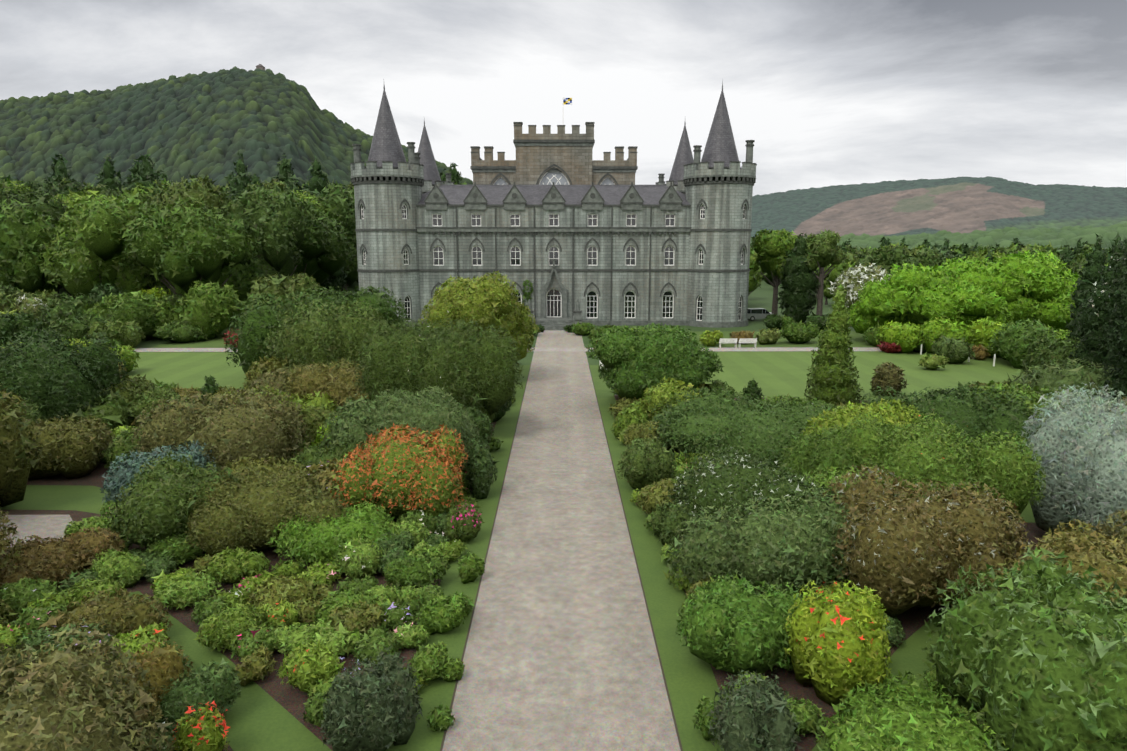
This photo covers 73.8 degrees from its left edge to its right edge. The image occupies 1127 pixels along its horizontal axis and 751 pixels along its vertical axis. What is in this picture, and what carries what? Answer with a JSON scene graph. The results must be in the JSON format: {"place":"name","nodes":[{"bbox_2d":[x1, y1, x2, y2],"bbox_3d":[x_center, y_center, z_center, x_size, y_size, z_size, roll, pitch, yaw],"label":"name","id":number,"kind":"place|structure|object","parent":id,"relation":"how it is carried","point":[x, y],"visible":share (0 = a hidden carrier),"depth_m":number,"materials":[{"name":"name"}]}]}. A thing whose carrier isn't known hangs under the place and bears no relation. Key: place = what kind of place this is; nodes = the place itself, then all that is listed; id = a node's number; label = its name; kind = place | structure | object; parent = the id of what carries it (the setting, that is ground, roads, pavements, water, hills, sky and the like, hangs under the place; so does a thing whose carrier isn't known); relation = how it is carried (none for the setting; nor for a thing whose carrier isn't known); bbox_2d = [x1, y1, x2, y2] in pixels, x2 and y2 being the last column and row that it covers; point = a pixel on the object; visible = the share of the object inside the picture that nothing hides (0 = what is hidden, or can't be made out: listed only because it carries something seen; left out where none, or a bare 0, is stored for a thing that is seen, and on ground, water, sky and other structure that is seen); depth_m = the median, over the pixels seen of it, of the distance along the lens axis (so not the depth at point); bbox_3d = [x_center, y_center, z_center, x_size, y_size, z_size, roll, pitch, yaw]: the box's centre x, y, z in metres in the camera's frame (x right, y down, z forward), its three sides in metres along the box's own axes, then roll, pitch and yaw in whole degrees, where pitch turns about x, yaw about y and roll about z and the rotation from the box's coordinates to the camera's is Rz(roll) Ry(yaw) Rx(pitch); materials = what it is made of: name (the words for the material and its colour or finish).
{"place":"outdoors","nodes":[
{"label":"outdoors","id":0,"kind":"place"},
{"bbox_2d":[122,352,248,387],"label":"lawn","id":1,"kind":"structure","parent":0,"point":[187,369],"depth_m":60.53,"materials":[{"name":"green plant"}]},
{"bbox_2d":[123,591,331,750],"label":"path grass","id":2,"kind":"structure","parent":0,"point":[257,717],"depth_m":16.15,"materials":[{"name":"green plant"}]},
{"bbox_2d":[0,66,472,190],"bbox_3d":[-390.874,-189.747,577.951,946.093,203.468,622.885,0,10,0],"label":"hill","id":3,"kind":"structure","parent":0,"point":[203,124],"depth_m":663.63,"materials":[{"name":"green plant"}]},
{"bbox_2d":[256,64,264,69],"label":"watch tower","id":4,"kind":"structure","parent":3,"relation":"on","point":[261,66],"depth_m":823.91,"materials":[{"name":"grey stone"}]},
{"bbox_2d":[149,332,422,347],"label":"lawn","id":5,"kind":"structure","parent":0,"point":[217,341],"depth_m":75.34,"materials":[{"name":"green plant"}]},
{"bbox_2d":[134,347,880,351],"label":"cross path","id":6,"kind":"structure","parent":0,"point":[536,349],"depth_m":71.76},
{"bbox_2d":[50,276,1007,394],"bbox_3d":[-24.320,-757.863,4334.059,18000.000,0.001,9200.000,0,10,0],"label":"ground","id":7,"kind":"structure","parent":0,"point":[761,297],"depth_m":91.52,"materials":[{"name":"green plant"}]},
{"bbox_2d":[0,390,496,750],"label":"bed","id":8,"kind":"object","parent":7,"relation":"on","point":[290,699],"depth_m":21.46,"materials":[{"name":"brown soil"}]},
{"bbox_2d":[1,515,72,546],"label":"paved path","id":9,"kind":"structure","parent":8,"relation":"on","point":[49,526],"depth_m":27.17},
{"bbox_2d":[0,485,110,513],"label":"grass","id":10,"kind":"structure","parent":8,"relation":"on","point":[66,497],"depth_m":29.97,"materials":[{"name":"green plant"}]},
{"bbox_2d":[385,365,529,750],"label":"verge","id":11,"kind":"structure","parent":7,"relation":"on","point":[435,693],"depth_m":22.36,"materials":[{"name":"green plant"}]},
{"bbox_2d":[440,365,530,750],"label":"path edging","id":12,"kind":"object","parent":11,"relation":"on","point":[445,731],"visible":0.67,"depth_m":21.95,"materials":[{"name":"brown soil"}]},
{"bbox_2d":[350,82,756,329],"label":"castle","id":13,"kind":"structure","parent":7,"relation":"on","point":[569,228],"depth_m":90.83,"materials":[{"name":"grey stone"}]},
{"bbox_2d":[563,98,571,104],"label":"flag","id":14,"kind":"object","parent":13,"relation":"attached to","point":[567,101],"visible":1,"depth_m":101.47,"materials":[{"name":"multicoloured fabric"}]},
{"bbox_2d":[0,151,1122,336],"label":"trees","id":15,"kind":"object","parent":7,"relation":"on","point":[105,249],"visible":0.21,"depth_m":88.84,"materials":[{"name":"green plant"}]},
{"bbox_2d":[0,228,1126,750],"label":"shrubs","id":16,"kind":"object","parent":7,"relation":"on","point":[146,738],"depth_m":24.09,"materials":[{"name":"green plant"}]},
{"bbox_2d":[747,308,777,320],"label":"van","id":17,"kind":"object","parent":7,"relation":"on","point":[753,314],"visible":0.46,"depth_m":97.72,"materials":[{"name":"grey paint"}]},
{"bbox_2d":[614,395,1046,750],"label":"bed","id":18,"kind":"object","parent":7,"relation":"on","point":[913,619],"depth_m":17.89,"materials":[{"name":"brown soil"}]},
{"bbox_2d":[812,601,956,750],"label":"path grass","id":19,"kind":"structure","parent":18,"relation":"on","point":[910,655],"depth_m":18.62,"materials":[{"name":"green plant"}]},
{"bbox_2d":[1016,501,1034,522],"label":"grass","id":20,"kind":"structure","parent":18,"relation":"on","point":[1027,515],"depth_m":28.16,"materials":[{"name":"green plant"}]},
{"bbox_2d":[538,330,574,333],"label":"forecourt","id":21,"kind":"structure","parent":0,"point":[554,332],"depth_m":85.29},
{"bbox_2d":[442,334,680,750],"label":"path","id":22,"kind":"structure","parent":0,"point":[560,654],"depth_m":21.06,"materials":[{"name":"grey gravel"}]},
{"bbox_2d":[0,0,1126,195],"label":"sky","id":23,"kind":"structure","parent":0,"point":[827,93],"materials":[{"name":"grey"}]},
{"bbox_2d":[589,365,724,750],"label":"verge","id":24,"kind":"structure","parent":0,"point":[690,679],"depth_m":20.67,"materials":[{"name":"green plant"}]},
{"bbox_2d":[589,366,682,750],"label":"path edging","id":25,"kind":"object","parent":24,"relation":"on","point":[673,716],"visible":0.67,"depth_m":20.74,"materials":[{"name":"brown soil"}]},
{"bbox_2d":[684,331,878,346],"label":"lawn","id":26,"kind":"structure","parent":0,"point":[857,339],"depth_m":76.09,"materials":[{"name":"green plant"}]},
{"bbox_2d":[719,338,737,347],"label":"lawn bench","id":27,"kind":"object","parent":26,"relation":"on","point":[728,341],"depth_m":72.95,"materials":[{"name":"white paint"}]},
{"bbox_2d":[738,338,756,347],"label":"lawn bench","id":28,"kind":"object","parent":26,"relation":"on","point":[754,341],"depth_m":72.96,"materials":[{"name":"white paint"}]},
{"bbox_2d":[703,351,1031,400],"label":"lawn","id":29,"kind":"structure","parent":0,"point":[772,374],"depth_m":59.59,"materials":[{"name":"green plant"}]},
{"bbox_2d":[920,344,995,365],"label":"posts","id":30,"kind":"object","parent":29,"relation":"on","point":[968,358],"visible":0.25,"depth_m":64.42,"materials":[{"name":"white paint"}]},
{"bbox_2d":[750,223,1126,256],"bbox_3d":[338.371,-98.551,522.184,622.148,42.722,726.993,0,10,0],"label":"hill","id":31,"kind":"structure","parent":0,"point":[1058,238],"depth_m":508.39,"materials":[{"name":"green plant"}]},
{"bbox_2d":[751,176,1126,237],"bbox_3d":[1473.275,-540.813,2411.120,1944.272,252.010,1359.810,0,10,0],"label":"hill","id":32,"kind":"structure","parent":0,"point":[966,205],"depth_m":2481.46,"materials":[{"name":"plant"}]}
]}

